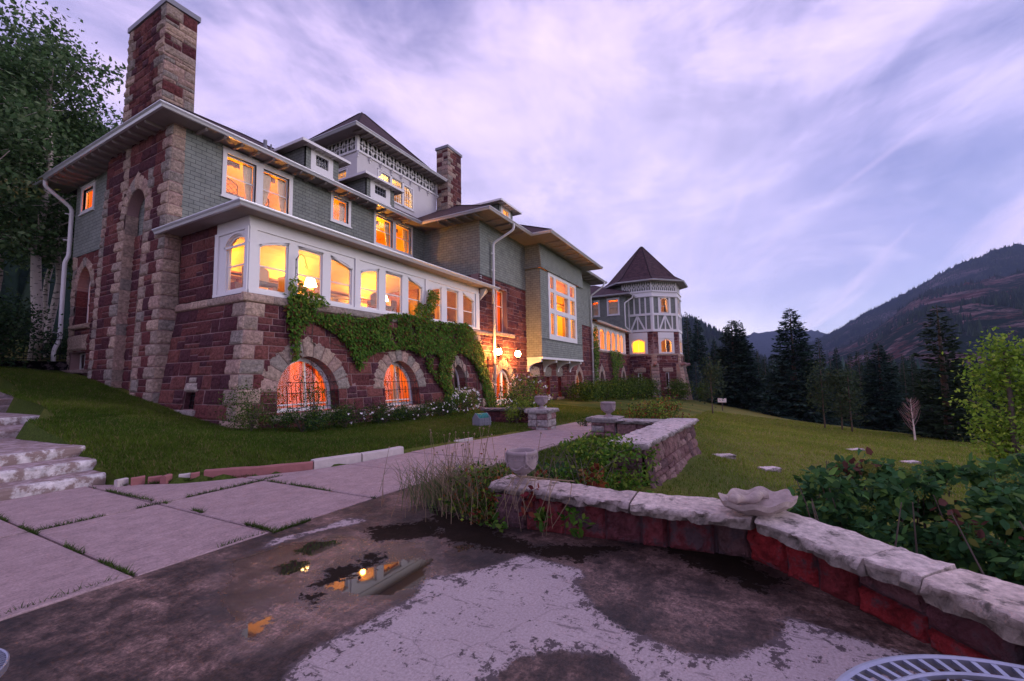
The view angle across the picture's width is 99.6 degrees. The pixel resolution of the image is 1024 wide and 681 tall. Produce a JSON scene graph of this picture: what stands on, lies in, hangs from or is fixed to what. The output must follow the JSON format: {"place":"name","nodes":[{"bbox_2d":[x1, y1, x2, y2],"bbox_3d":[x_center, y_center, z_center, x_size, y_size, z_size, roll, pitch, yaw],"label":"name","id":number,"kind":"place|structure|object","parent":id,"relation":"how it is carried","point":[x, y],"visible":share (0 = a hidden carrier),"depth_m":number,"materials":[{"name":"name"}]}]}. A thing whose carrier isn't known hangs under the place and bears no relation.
{"place":"outdoors","nodes":[
{"label":"outdoors","id":0,"kind":"place"},
{"bbox_2d":[0,422,591,620],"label":"path","id":1,"kind":"structure","parent":0,"point":[44,564],"depth_m":5.25,"materials":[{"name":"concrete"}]},
{"bbox_2d":[0,473,376,615],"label":"grass in joints","id":2,"kind":"structure","parent":1,"relation":"on","point":[107,563],"depth_m":4.89,"materials":[{"name":"green plant"}]},
{"bbox_2d":[0,481,981,680],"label":"terrace","id":3,"kind":"structure","parent":0,"point":[371,590],"depth_m":2.92,"materials":[{"name":"grey concrete"}]},
{"bbox_2d":[0,648,9,676],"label":"garden chair","id":4,"kind":"object","parent":3,"relation":"on","point":[4,659],"visible":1,"depth_m":1.82,"materials":[{"name":"metal"}]},
{"bbox_2d":[379,425,583,526],"bbox_3d":[-0.530,1.623,5.572,3.004,0.998,1.918,-4,-6,28],"label":"weed clump","id":5,"kind":"object","parent":3,"relation":"on","point":[454,489],"visible":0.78,"depth_m":5.33,"materials":[{"name":"plant"}]},
{"bbox_2d":[461,483,508,525],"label":"weed clump","id":6,"kind":"object","parent":3,"relation":"on","point":[488,509],"visible":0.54,"depth_m":4.81,"materials":[{"name":"plant"}]},
{"bbox_2d":[835,654,1023,680],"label":"garden table","id":7,"kind":"object","parent":3,"relation":"on","point":[986,669],"visible":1,"depth_m":1.28,"materials":[{"name":"metal"}]},
{"bbox_2d":[0,339,1023,563],"bbox_3d":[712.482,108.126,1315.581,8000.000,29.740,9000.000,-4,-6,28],"label":"ground","id":8,"kind":"structure","parent":0,"point":[29,431],"depth_m":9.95,"materials":[{"name":"green plant"}]},
{"bbox_2d":[0,287,66,360],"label":"shrub","id":9,"kind":"object","parent":8,"relation":"on","point":[9,289],"visible":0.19,"depth_m":18.78,"materials":[{"name":"green plant"}]},
{"bbox_2d":[0,332,68,370],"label":"iron fence","id":10,"kind":"object","parent":8,"relation":"on","point":[53,365],"visible":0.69,"depth_m":18.33,"materials":[{"name":"black metal"}]},
{"bbox_2d":[0,239,72,339],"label":"grove backdrop","id":11,"kind":"structure","parent":8,"relation":"on","point":[19,284],"depth_m":40.44,"materials":[{"name":"green plant"}]},
{"bbox_2d":[0,287,73,367],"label":"shrub","id":12,"kind":"object","parent":8,"relation":"on","point":[14,331],"visible":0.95,"depth_m":17.07,"materials":[{"name":"green plant"}]},
{"bbox_2d":[0,41,76,281],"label":"aspen tree","id":13,"kind":"object","parent":8,"relation":"on","point":[23,123],"visible":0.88,"depth_m":19.18,"materials":[{"name":"green plant"}]},
{"bbox_2d":[4,132,72,328],"bbox_3d":[-27.349,-6.545,25.657,8.088,13.957,6.965,-4,-6,28],"label":"aspen tree","id":14,"kind":"object","parent":8,"relation":"on","point":[45,292],"depth_m":25.43,"materials":[{"name":"green plant"}]},
{"bbox_2d":[14,322,68,359],"bbox_3d":[-22.742,-0.017,22.517,4.409,2.396,4.420,-1,-5,1],"label":"shrub","id":15,"kind":"object","parent":8,"relation":"on","point":[64,347],"visible":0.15,"depth_m":21.56,"materials":[{"name":"green plant"}]},
{"bbox_2d":[0,0,96,289],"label":"aspen tree","id":16,"kind":"object","parent":8,"relation":"on","point":[15,36],"visible":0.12,"depth_m":22.63,"materials":[{"name":"green plant"}]},
{"bbox_2d":[0,392,105,500],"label":"stone steps","id":17,"kind":"structure","parent":8,"relation":"on","point":[29,468],"depth_m":7.03,"materials":[{"name":"grey stone"}]},
{"bbox_2d":[0,93,106,356],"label":"aspen tree","id":18,"kind":"object","parent":8,"relation":"on","point":[57,288],"visible":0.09,"depth_m":22.59,"materials":[{"name":"green plant"}]},
{"bbox_2d":[0,93,123,298],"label":"aspen tree","id":19,"kind":"object","parent":8,"relation":"on","point":[99,128],"visible":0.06,"depth_m":24.28,"materials":[{"name":"green plant"}]},
{"bbox_2d":[0,0,126,360],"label":"aspen tree","id":20,"kind":"object","parent":8,"relation":"on","point":[56,54],"visible":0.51,"depth_m":20.93,"materials":[{"name":"green plant"}]},
{"bbox_2d":[130,475,144,485],"bbox_3d":[-5.974,2.273,6.904,0.170,0.205,0.092,4,-7,-44],"label":"kerb stone","id":21,"kind":"object","parent":8,"relation":"on","point":[139,480],"visible":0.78,"depth_m":6.88,"materials":[{"name":"red stone"}]},
{"bbox_2d":[212,379,291,431],"bbox_3d":[-7.018,1.775,11.780,1.938,1.458,1.975,-1,-5,3],"label":"shrub","id":22,"kind":"object","parent":8,"relation":"on","point":[250,418],"visible":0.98,"depth_m":11.70,"materials":[{"name":"green plant"}]},
{"bbox_2d":[204,461,312,477],"bbox_3d":[-4.372,2.288,7.529,1.649,0.225,0.193,1,-5,-23],"label":"kerb stone","id":23,"kind":"object","parent":8,"relation":"on","point":[268,469],"visible":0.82,"depth_m":7.46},
{"bbox_2d":[267,402,334,431],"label":"shrub","id":24,"kind":"object","parent":8,"relation":"on","point":[316,421],"visible":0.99,"depth_m":12.32,"materials":[{"name":"green plant"}]},
{"bbox_2d":[293,367,335,426],"bbox_3d":[-6.107,1.778,13.269,1.288,1.934,1.324,-4,-6,28],"label":"shrub","id":25,"kind":"object","parent":8,"relation":"on","point":[316,394],"visible":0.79,"depth_m":13.23,"materials":[{"name":"green plant"}]},
{"bbox_2d":[311,453,360,468],"bbox_3d":[-3.332,2.319,8.223,0.182,0.243,0.902,-6,-7,43],"label":"kerb stone","id":26,"kind":"object","parent":8,"relation":"on","point":[322,462],"visible":0.78,"depth_m":8.14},
{"bbox_2d":[320,399,371,429],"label":"shrub","id":27,"kind":"object","parent":8,"relation":"on","point":[341,414],"visible":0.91,"depth_m":13.77,"materials":[{"name":"green plant"}]},
{"bbox_2d":[31,0,692,428],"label":"mansion","id":28,"kind":"structure","parent":8,"relation":"on","point":[175,306],"depth_m":17.45,"materials":[{"name":"stone"}]},
{"bbox_2d":[78,180,95,216],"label":"window","id":29,"kind":"structure","parent":28,"relation":"in","point":[93,183],"depth_m":19.17,"materials":[{"name":"white paint"}]},
{"bbox_2d":[227,235,244,290],"bbox_3d":[-8.452,-2.403,13.387,1.140,1.720,0.050,-4,-6,28],"label":"window","id":30,"kind":"structure","parent":28,"relation":"in","point":[240,236],"depth_m":13.58,"materials":[{"name":"white paint"}]},
{"bbox_2d":[220,146,261,203],"bbox_3d":[-10.706,-6.343,17.019,0.345,1.965,1.520,-4,-6,28],"label":"window","id":31,"kind":"structure","parent":28,"relation":"in","point":[249,185],"depth_m":17.33,"materials":[{"name":"white paint"}]},
{"bbox_2d":[242,266,277,290],"bbox_3d":[-8.167,-1.968,14.026,0.590,1.150,0.850,-4,-6,28],"label":"chair","id":32,"kind":"object","parent":28,"relation":"in","point":[264,279],"visible":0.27,"depth_m":14.26,"materials":[{"name":"white wood"}]},
{"bbox_2d":[258,245,287,293],"bbox_3d":[-7.620,-2.346,13.776,0.050,1.643,0.970,-4,-6,28],"label":"window","id":33,"kind":"structure","parent":28,"relation":"in","point":[286,246],"depth_m":14.09,"materials":[{"name":"white paint"}]},
{"bbox_2d":[259,163,293,214],"bbox_3d":[-10.023,-6.247,18.282,0.345,1.965,1.560,-4,-6,28],"label":"window","id":34,"kind":"structure","parent":28,"relation":"in","point":[265,179],"depth_m":18.57,"materials":[{"name":"white paint"}]},
{"bbox_2d":[277,358,330,412],"bbox_3d":[-7.034,1.436,14.329,0.330,1.780,2.251,-4,-6,28],"label":"window","id":35,"kind":"structure","parent":28,"relation":"in","point":[327,399],"depth_m":14.71,"materials":[{"name":"white paint"}]},
{"bbox_2d":[297,248,321,299],"bbox_3d":[-7.001,-2.273,14.923,0.050,1.670,0.960,-4,-6,28],"label":"window","id":36,"kind":"structure","parent":28,"relation":"in","point":[320,267],"depth_m":15.24,"materials":[{"name":"white paint"}]},
{"bbox_2d":[330,258,350,304],"bbox_3d":[-6.383,-2.174,16.062,0.050,1.643,0.960,-4,-6,28],"label":"window","id":37,"kind":"structure","parent":28,"relation":"in","point":[335,260],"depth_m":16.29,"materials":[{"name":"white paint"}]},
{"bbox_2d":[329,191,351,228],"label":"window","id":38,"kind":"structure","parent":28,"relation":"in","point":[344,213],"depth_m":21.42,"materials":[{"name":"white paint"}]},
{"bbox_2d":[361,270,377,309],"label":"window","id":39,"kind":"structure","parent":28,"relation":"in","point":[376,271],"depth_m":17.62,"materials":[{"name":"white paint"}]},
{"bbox_2d":[373,210,394,250],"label":"window","id":40,"kind":"structure","parent":28,"relation":"in","point":[387,226],"depth_m":24.11,"materials":[{"name":"white paint"}]},
{"bbox_2d":[283,276,498,411],"bbox_3d":[-4.099,0.531,18.939,0.987,6.058,12.347,-4,-6,29],"label":"climbing vine","id":41,"kind":"object","parent":28,"relation":"attached to","point":[378,340],"visible":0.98,"depth_m":18.37,"materials":[{"name":"green plant"}]},
{"bbox_2d":[391,176,402,206],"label":"window","id":42,"kind":"structure","parent":28,"relation":"in","point":[392,177],"depth_m":29.36,"materials":[{"name":"white paint"}]},
{"bbox_2d":[385,362,412,405],"bbox_3d":[-4.958,1.794,18.137,0.338,1.840,1.999,-4,-6,28],"label":"window","id":43,"kind":"structure","parent":28,"relation":"in","point":[394,364],"depth_m":18.51,"materials":[{"name":"white paint"}]},
{"bbox_2d":[394,220,413,257],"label":"window","id":44,"kind":"structure","parent":28,"relation":"in","point":[406,234],"depth_m":25.47,"materials":[{"name":"white paint"}]},
{"bbox_2d":[403,182,414,211],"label":"window","id":45,"kind":"structure","parent":28,"relation":"in","point":[404,184],"depth_m":30.19,"materials":[{"name":"white paint"}]},
{"bbox_2d":[497,370,508,403],"bbox_3d":[-0.647,2.822,26.346,0.160,2.110,1.920,-4,-6,28],"label":"front door","id":46,"kind":"structure","parent":28,"relation":"in","point":[501,372],"depth_m":26.36,"materials":[{"name":"white paint"}]},
{"bbox_2d":[593,325,599,383],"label":"climbing vine","id":47,"kind":"object","parent":28,"relation":"attached to","point":[596,354],"visible":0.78,"depth_m":42.02,"materials":[{"name":"green plant"}]},
{"bbox_2d":[593,300,599,316],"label":"window","id":48,"kind":"structure","parent":28,"relation":"in","point":[596,307],"depth_m":56.08,"materials":[{"name":"white paint"}]},
{"bbox_2d":[606,297,619,315],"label":"window","id":49,"kind":"structure","parent":28,"relation":"in","point":[614,309],"depth_m":55.07,"materials":[{"name":"white paint"}]},
{"bbox_2d":[610,350,624,382],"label":"climbing vine","id":50,"kind":"object","parent":28,"relation":"attached to","point":[617,361],"visible":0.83,"depth_m":47.74,"materials":[{"name":"green plant"}]},
{"bbox_2d":[361,446,403,461],"bbox_3d":[-2.691,2.373,8.944,0.167,0.236,0.986,-5,-6,39],"label":"kerb stone","id":51,"kind":"object","parent":8,"relation":"on","point":[376,454],"visible":0.75,"depth_m":8.87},
{"bbox_2d":[361,401,410,423],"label":"shrub","id":52,"kind":"object","parent":8,"relation":"on","point":[379,418],"visible":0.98,"depth_m":15.29,"materials":[{"name":"green plant"}]},
{"bbox_2d":[391,398,434,420],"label":"shrub","id":53,"kind":"object","parent":8,"relation":"on","point":[423,409],"visible":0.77,"depth_m":16.71,"materials":[{"name":"green plant"}]},
{"bbox_2d":[419,397,458,416],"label":"shrub","id":54,"kind":"object","parent":8,"relation":"on","point":[442,409],"visible":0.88,"depth_m":18.38,"materials":[{"name":"green plant"}]},
{"bbox_2d":[441,384,484,414],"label":"shrub","id":55,"kind":"object","parent":8,"relation":"on","point":[463,395],"visible":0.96,"depth_m":19.34,"materials":[{"name":"green plant"}]},
{"bbox_2d":[472,412,491,426],"bbox_3d":[-0.971,2.538,13.942,0.500,0.420,0.380,3,-7,-42],"label":"plastic crate","id":56,"kind":"object","parent":8,"relation":"on","point":[479,419],"visible":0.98,"depth_m":13.83,"materials":[{"name":"grey plastic"}]},
{"bbox_2d":[480,407,531,422],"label":"garden wall","id":57,"kind":"structure","parent":8,"relation":"on","point":[497,414],"depth_m":14.77,"materials":[{"name":"stone"}]},
{"bbox_2d":[500,395,534,422],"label":"shrub","id":58,"kind":"object","parent":8,"relation":"on","point":[512,413],"visible":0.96,"depth_m":14.41,"materials":[{"name":"green plant"}]},
{"bbox_2d":[485,369,558,407],"bbox_3d":[0.284,2.001,15.956,2.802,1.903,2.923,-4,-6,28],"label":"shrub","id":59,"kind":"object","parent":8,"relation":"on","point":[516,393],"visible":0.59,"depth_m":15.74,"materials":[{"name":"green plant"}]},
{"bbox_2d":[524,407,558,429],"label":"gate pillar","id":60,"kind":"structure","parent":8,"relation":"on","point":[541,419],"depth_m":13.07,"materials":[{"name":"stone"}]},
{"bbox_2d":[535,395,547,408],"bbox_3d":[0.910,1.911,13.380,0.394,0.419,0.394,-5,-6,37],"label":"stone urn","id":61,"kind":"object","parent":60,"relation":"on","point":[541,401],"visible":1,"depth_m":13.25,"materials":[{"name":"stone"}]},
{"bbox_2d":[493,424,660,492],"bbox_3d":[1.092,1.949,6.644,2.040,1.181,3.939,-4,-6,28],"label":"creeper heap","id":62,"kind":"object","parent":8,"relation":"on","point":[595,473],"visible":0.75,"depth_m":6.77,"materials":[{"name":"green plant"}]},
{"bbox_2d":[561,375,609,401],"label":"shrub","id":63,"kind":"object","parent":8,"relation":"on","point":[587,392],"visible":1,"depth_m":33.48,"materials":[{"name":"green plant"}]},
{"bbox_2d":[585,415,623,436],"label":"gate pillar","id":64,"kind":"structure","parent":8,"relation":"on","point":[599,423],"depth_m":11.65,"materials":[{"name":"stone"}]},
{"bbox_2d":[600,401,615,416],"bbox_3d":[2.652,1.898,11.925,0.412,0.437,0.412,-5,-6,37],"label":"stone urn","id":65,"kind":"object","parent":64,"relation":"on","point":[608,408],"visible":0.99,"depth_m":11.79,"materials":[{"name":"stone"}]},
{"bbox_2d":[588,375,623,399],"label":"shrub","id":66,"kind":"object","parent":8,"relation":"on","point":[607,387],"visible":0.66,"depth_m":37.65,"materials":[{"name":"green plant"}]},
{"bbox_2d":[605,374,644,399],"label":"shrub","id":67,"kind":"object","parent":8,"relation":"on","point":[628,390],"visible":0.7,"depth_m":41.11,"materials":[{"name":"green plant"}]},
{"bbox_2d":[622,372,649,397],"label":"shrub","id":68,"kind":"object","parent":8,"relation":"on","point":[640,385],"visible":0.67,"depth_m":44.97,"materials":[{"name":"green plant"}]},
{"bbox_2d":[638,374,666,397],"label":"shrub","id":69,"kind":"object","parent":8,"relation":"on","point":[652,390],"visible":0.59,"depth_m":48.29,"materials":[{"name":"green plant"}]},
{"bbox_2d":[608,418,700,488],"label":"garden wall","id":70,"kind":"structure","parent":8,"relation":"on","point":[675,440],"depth_m":8.76,"materials":[{"name":"stone"}]},
{"bbox_2d":[620,389,698,438],"bbox_3d":[4.012,2.065,11.966,2.075,1.456,2.265,-2,-5,10],"label":"shrub","id":71,"kind":"object","parent":8,"relation":"on","point":[654,412],"visible":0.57,"depth_m":11.90,"materials":[{"name":"green plant"}]},
{"bbox_2d":[663,375,692,400],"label":"shrub","id":72,"kind":"object","parent":8,"relation":"on","point":[679,391],"visible":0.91,"depth_m":50.41,"materials":[{"name":"green plant"}]},
{"bbox_2d":[683,312,694,380],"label":"fir tree","id":73,"kind":"object","parent":8,"relation":"on","point":[685,351],"visible":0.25,"depth_m":79.68,"materials":[{"name":"green plant"}]},
{"bbox_2d":[689,362,707,401],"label":"spruce tree","id":74,"kind":"object","parent":8,"relation":"on","point":[695,364],"visible":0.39,"depth_m":65.87,"materials":[{"name":"green plant"}]},
{"bbox_2d":[687,316,714,400],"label":"spruce tree","id":75,"kind":"object","parent":8,"relation":"on","point":[696,346],"visible":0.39,"depth_m":74.94,"materials":[{"name":"green plant"}]},
{"bbox_2d":[691,381,717,401],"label":"shrub","id":76,"kind":"object","parent":8,"relation":"on","point":[698,389],"visible":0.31,"depth_m":54.92,"materials":[{"name":"green plant"}]},
{"bbox_2d":[693,353,733,413],"bbox_3d":[15.317,3.284,33.239,3.073,4.685,2.975,-4,-6,28],"label":"young aspen","id":77,"kind":"object","parent":8,"relation":"on","point":[715,369],"visible":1,"depth_m":33.09,"materials":[{"name":"green plant"}]},
{"bbox_2d":[703,320,766,410],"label":"spruce tree","id":78,"kind":"object","parent":8,"relation":"on","point":[753,402],"visible":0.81,"depth_m":50.22,"materials":[{"name":"green plant"}]},
{"bbox_2d":[718,320,767,411],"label":"spruce tree","id":79,"kind":"object","parent":8,"relation":"on","point":[750,346],"visible":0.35,"depth_m":50.59,"materials":[{"name":"green plant"}]},
{"bbox_2d":[488,474,1023,674],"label":"garden wall","id":80,"kind":"structure","parent":8,"relation":"on","point":[964,612],"depth_m":3.07,"materials":[{"name":"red stone"}]},
{"bbox_2d":[505,447,537,484],"bbox_3d":[0.112,1.411,4.864,0.350,0.371,0.350,-4,-6,28],"label":"stone urn","id":81,"kind":"object","parent":80,"relation":"on","point":[520,462],"visible":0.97,"depth_m":4.75,"materials":[{"name":"stone"}]},
{"bbox_2d":[485,474,595,537],"bbox_3d":[0.286,1.708,4.491,1.246,0.548,0.427,-4,-6,28],"label":"trailing creeper","id":82,"kind":"object","parent":80,"relation":"attached to","point":[540,514],"visible":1,"depth_m":4.42,"materials":[{"name":"green plant"}]},
{"bbox_2d":[718,486,797,516],"bbox_3d":[2.073,1.370,3.643,0.751,0.166,0.490,1,-5,-26],"label":"clam shell","id":83,"kind":"object","parent":80,"relation":"on","point":[757,501],"visible":1,"depth_m":3.66,"materials":[{"name":"stone"}]},
{"bbox_2d":[755,308,850,425],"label":"spruce tree","id":84,"kind":"object","parent":8,"relation":"on","point":[780,405],"visible":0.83,"depth_m":44.31,"materials":[{"name":"green plant"}]},
{"bbox_2d":[797,359,844,427],"bbox_3d":[23.193,3.948,32.306,3.283,5.177,2.965,1,-5,-24],"label":"young aspen","id":85,"kind":"object","parent":8,"relation":"on","point":[821,392],"visible":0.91,"depth_m":32.17,"materials":[{"name":"green plant"}]},
{"bbox_2d":[811,338,838,421],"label":"fir tree","id":86,"kind":"object","parent":8,"relation":"on","point":[824,370],"visible":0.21,"depth_m":50.25,"materials":[{"name":"green plant"}]},
{"bbox_2d":[818,367,862,429],"bbox_3d":[23.904,4.229,31.601,2.721,4.648,2.768,-2,-5,14],"label":"young aspen","id":87,"kind":"object","parent":8,"relation":"on","point":[840,411],"visible":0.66,"depth_m":31.38,"materials":[{"name":"green plant"}]},
{"bbox_2d":[829,347,852,420],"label":"spruce tree","id":88,"kind":"object","parent":8,"relation":"on","point":[838,365],"visible":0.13,"depth_m":67.69,"materials":[{"name":"green plant"}]},
{"bbox_2d":[837,387,857,427],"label":"fir tree","id":89,"kind":"object","parent":8,"relation":"on","point":[848,422],"visible":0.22,"depth_m":55.39,"materials":[{"name":"green plant"}]},
{"bbox_2d":[825,360,873,431],"bbox_3d":[23.759,3.895,30.517,2.806,5.150,3.495,-4,-6,28],"label":"young aspen","id":90,"kind":"object","parent":8,"relation":"on","point":[850,399],"visible":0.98,"depth_m":30.48,"materials":[{"name":"green plant"}]},
{"bbox_2d":[684,356,1018,390],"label":"valley forest","id":91,"kind":"object","parent":8,"relation":"on","point":[905,362],"depth_m":123.60,"materials":[{"name":"green plant"}]},
{"bbox_2d":[851,353,868,422],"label":"fir tree","id":92,"kind":"object","parent":8,"relation":"on","point":[859,367],"visible":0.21,"depth_m":70.29,"materials":[{"name":"green plant"}]},
{"bbox_2d":[851,343,923,432],"bbox_3d":[32.368,4.271,37.928,5.155,8.153,5.348,0,-5,-12],"label":"spruce tree","id":93,"kind":"object","parent":8,"relation":"on","point":[881,420],"visible":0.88,"depth_m":37.31,"materials":[{"name":"green plant"}]},
{"bbox_2d":[787,447,1023,585],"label":"hedge","id":94,"kind":"object","parent":8,"relation":"on","point":[959,536],"visible":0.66,"depth_m":4.20,"materials":[{"name":"green plant"}]},
{"bbox_2d":[899,363,915,425],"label":"pine tree","id":95,"kind":"object","parent":8,"relation":"on","point":[910,392],"visible":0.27,"depth_m":55.14,"materials":[{"name":"green plant"}]},
{"bbox_2d":[899,397,919,440],"bbox_3d":[25.095,4.925,27.279,1.118,2.727,1.403,-6,-7,44],"label":"bare tree","id":96,"kind":"object","parent":8,"relation":"on","point":[913,414],"visible":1,"depth_m":27.14,"materials":[{"name":"grey plant"}]},
{"bbox_2d":[903,355,930,419],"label":"pine tree","id":97,"kind":"object","parent":8,"relation":"on","point":[913,378],"visible":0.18,"depth_m":64.11,"materials":[{"name":"green plant"}]},
{"bbox_2d":[919,372,943,433],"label":"fir tree","id":98,"kind":"object","parent":8,"relation":"on","point":[932,409],"visible":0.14,"depth_m":51.98,"materials":[{"name":"green plant"}]},
{"bbox_2d":[896,304,998,442],"bbox_3d":[29.482,2.215,29.602,5.393,9.514,5.983,-1,-5,5],"label":"pine tree","id":99,"kind":"object","parent":8,"relation":"on","point":[947,430],"visible":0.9,"depth_m":29.40,"materials":[{"name":"green plant"}]},
{"bbox_2d":[930,326,1023,467],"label":"young maple","id":100,"kind":"object","parent":8,"relation":"on","point":[1011,430],"visible":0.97,"depth_m":8.65,"materials":[{"name":"green plant"}]},
{"bbox_2d":[0,0,1023,334],"label":"sky","id":101,"kind":"structure","parent":0,"point":[823,160],"materials":[{"name":"purple"}]},
{"bbox_2d":[735,329,827,357],"bbox_3d":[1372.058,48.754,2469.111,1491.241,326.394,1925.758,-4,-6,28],"label":"hills","id":102,"kind":"structure","parent":0,"point":[763,342],"depth_m":2668.52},
{"bbox_2d":[782,244,1023,359],"bbox_3d":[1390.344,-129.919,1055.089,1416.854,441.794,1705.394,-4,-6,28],"label":"mountain","id":103,"kind":"structure","parent":0,"point":[1009,269],"depth_m":1399.23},
{"bbox_2d":[774,242,1023,360],"bbox_3d":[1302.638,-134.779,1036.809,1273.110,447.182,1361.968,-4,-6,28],"label":"mountain forest","id":104,"kind":"object","parent":103,"relation":"on","point":[902,304],"visible":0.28,"depth_m":1446.30,"materials":[{"name":"green plant"}]},
{"bbox_2d":[819,271,1023,372],"bbox_3d":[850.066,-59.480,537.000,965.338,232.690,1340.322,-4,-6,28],"label":"red slope","id":105,"kind":"structure","parent":0,"point":[897,343],"depth_m":524.74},
{"bbox_2d":[796,268,1023,374],"bbox_3d":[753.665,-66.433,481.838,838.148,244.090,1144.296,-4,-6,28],"label":"slope forest","id":106,"kind":"object","parent":105,"relation":"on","point":[972,327],"visible":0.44,"depth_m":576.21,"materials":[{"name":"green plant"}]},
{"bbox_3d":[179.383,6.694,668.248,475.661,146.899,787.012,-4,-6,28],"label":"wooded hill","id":107,"kind":"structure","parent":0,"visible":0},
{"bbox_2d":[681,313,781,368],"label":"hill forest","id":108,"kind":"object","parent":107,"relation":"on","point":[707,331],"visible":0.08,"depth_m":712.98,"materials":[{"name":"green plant"}]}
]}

